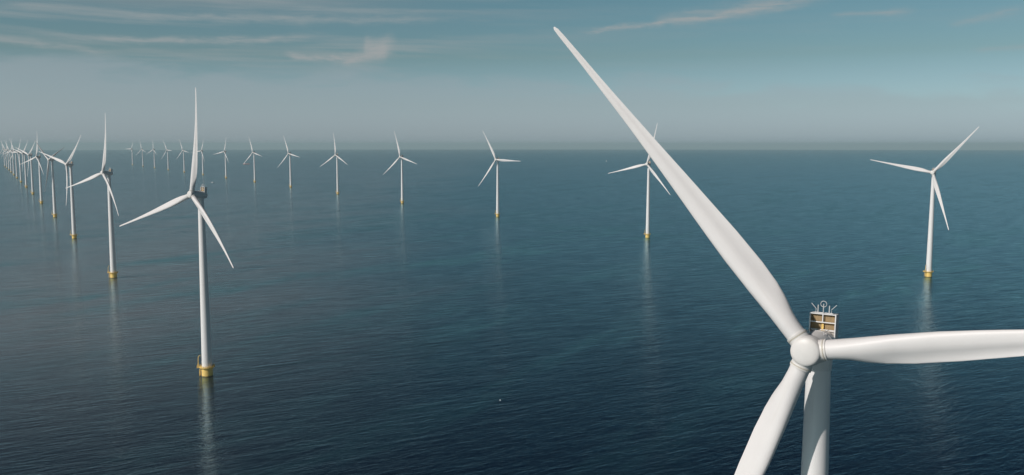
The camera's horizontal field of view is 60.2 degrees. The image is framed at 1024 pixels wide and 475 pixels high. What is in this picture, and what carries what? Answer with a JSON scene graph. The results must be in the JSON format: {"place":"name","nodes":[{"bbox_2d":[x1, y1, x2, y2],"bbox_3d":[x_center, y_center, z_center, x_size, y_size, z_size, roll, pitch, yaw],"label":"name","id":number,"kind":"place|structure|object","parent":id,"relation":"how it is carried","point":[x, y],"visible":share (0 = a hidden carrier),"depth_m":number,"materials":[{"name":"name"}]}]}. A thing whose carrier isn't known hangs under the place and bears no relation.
{"place":"outdoors","nodes":[
{"label":"outdoors","id":0,"kind":"place"},
{"bbox_2d":[0,149,1023,474],"bbox_3d":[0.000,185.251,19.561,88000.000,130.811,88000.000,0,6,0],"label":"sea","id":1,"kind":"structure","parent":0,"point":[560,315],"depth_m":645.93,"materials":[{"name":"liquid"}]},
{"bbox_2d":[1,141,9,169],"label":"wind turbine","id":2,"kind":"object","parent":1,"relation":"in","point":[8,159],"visible":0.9,"depth_m":4148.75,"materials":[{"name":"paint"}]},
{"bbox_2d":[4,140,11,172],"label":"wind turbine","id":3,"kind":"object","parent":1,"relation":"in","point":[10,159],"visible":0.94,"depth_m":3812.62,"materials":[{"name":"paint"}]},
{"bbox_2d":[2,145,14,174],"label":"wind turbine","id":4,"kind":"object","parent":1,"relation":"in","point":[11,151],"visible":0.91,"depth_m":3478.24,"materials":[{"name":"paint"}]},
{"bbox_2d":[9,141,17,178],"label":"wind turbine","id":5,"kind":"object","parent":1,"relation":"in","point":[16,161],"visible":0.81,"depth_m":3142.25,"materials":[{"name":"paint"}]},
{"bbox_2d":[12,138,21,182],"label":"wind turbine","id":6,"kind":"object","parent":1,"relation":"in","point":[20,179],"visible":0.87,"depth_m":2807.35,"materials":[{"name":"paint"}]},
{"bbox_2d":[11,141,27,187],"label":"wind turbine","id":7,"kind":"object","parent":1,"relation":"in","point":[26,185],"visible":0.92,"depth_m":2471.73,"materials":[{"name":"paint"}]},
{"bbox_2d":[15,142,34,194],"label":"wind turbine","id":8,"kind":"object","parent":1,"relation":"in","point":[32,183],"visible":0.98,"depth_m":2137.48,"materials":[{"name":"paint"}]},
{"bbox_2d":[19,145,43,203],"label":"wind turbine","id":9,"kind":"object","parent":1,"relation":"in","point":[40,181],"visible":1,"depth_m":1801.13,"materials":[{"name":"paint"}]},
{"bbox_2d":[36,142,64,216],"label":"wind turbine","id":10,"kind":"object","parent":1,"relation":"in","point":[54,214],"visible":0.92,"depth_m":1464.18,"materials":[{"name":"paint"}]},
{"bbox_2d":[39,136,80,238],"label":"wind turbine","id":11,"kind":"object","parent":1,"relation":"in","point":[73,220],"visible":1,"depth_m":1129.47,"materials":[{"name":"paint"}]},
{"bbox_2d":[66,118,118,277],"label":"wind turbine","id":12,"kind":"object","parent":1,"relation":"in","point":[113,272],"visible":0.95,"depth_m":796.20,"materials":[{"name":"paint"}]},
{"bbox_2d":[161,141,170,169],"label":"wind turbine","id":13,"kind":"object","parent":1,"relation":"in","point":[167,156],"visible":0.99,"depth_m":4156.60,"materials":[{"name":"paint"}]},
{"bbox_2d":[120,87,232,376],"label":"wind turbine","id":14,"kind":"object","parent":1,"relation":"in","point":[207,366],"visible":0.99,"depth_m":455.77,"materials":[{"name":"paint"}]},
{"bbox_2d":[177,143,186,172],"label":"wind turbine","id":15,"kind":"object","parent":1,"relation":"in","point":[183,157],"visible":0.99,"depth_m":3821.70,"materials":[{"name":"paint"}]},
{"bbox_2d":[197,138,204,174],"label":"wind turbine","id":16,"kind":"object","parent":1,"relation":"in","point":[202,160],"visible":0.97,"depth_m":3485.74,"materials":[{"name":"paint"}]},
{"bbox_2d":[216,141,227,177],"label":"wind turbine","id":17,"kind":"object","parent":1,"relation":"in","point":[224,151],"visible":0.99,"depth_m":3150.75,"materials":[{"name":"paint"}]},
{"bbox_2d":[243,136,259,181],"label":"wind turbine","id":18,"kind":"object","parent":1,"relation":"in","point":[254,180],"visible":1,"depth_m":2814.80,"materials":[{"name":"paint"}]},
{"bbox_2d":[277,136,297,187],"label":"wind turbine","id":19,"kind":"object","parent":1,"relation":"in","point":[290,154],"visible":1,"depth_m":2477.66,"materials":[{"name":"paint"}]},
{"bbox_2d":[321,133,343,193],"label":"wind turbine","id":20,"kind":"object","parent":1,"relation":"in","point":[336,155],"visible":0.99,"depth_m":2142.99,"materials":[{"name":"paint"}]},
{"bbox_2d":[386,132,415,203],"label":"wind turbine","id":21,"kind":"object","parent":1,"relation":"in","point":[402,197],"visible":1,"depth_m":1808.94,"materials":[{"name":"paint"}]},
{"bbox_2d":[479,132,514,216],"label":"wind turbine","id":22,"kind":"object","parent":1,"relation":"in","point":[497,194],"visible":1,"depth_m":1471.59,"materials":[{"name":"paint"}]},
{"bbox_2d":[608,126,669,237],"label":"wind turbine","id":23,"kind":"object","parent":1,"relation":"in","point":[649,169],"visible":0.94,"depth_m":1139.47,"materials":[{"name":"paint"}]},
{"bbox_2d":[553,27,1023,474],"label":"wind turbine","id":24,"kind":"object","parent":1,"relation":"in","point":[818,348],"visible":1,"depth_m":111.01,"materials":[{"name":"paint"}]},
{"bbox_2d":[870,127,978,276],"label":"wind turbine","id":25,"kind":"object","parent":1,"relation":"in","point":[928,271],"visible":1,"depth_m":801.37,"materials":[{"name":"paint"}]},
{"bbox_2d":[0,0,1023,149],"label":"sky","id":26,"kind":"structure","parent":0,"point":[434,74],"materials":[{"name":"blue"}]}
]}

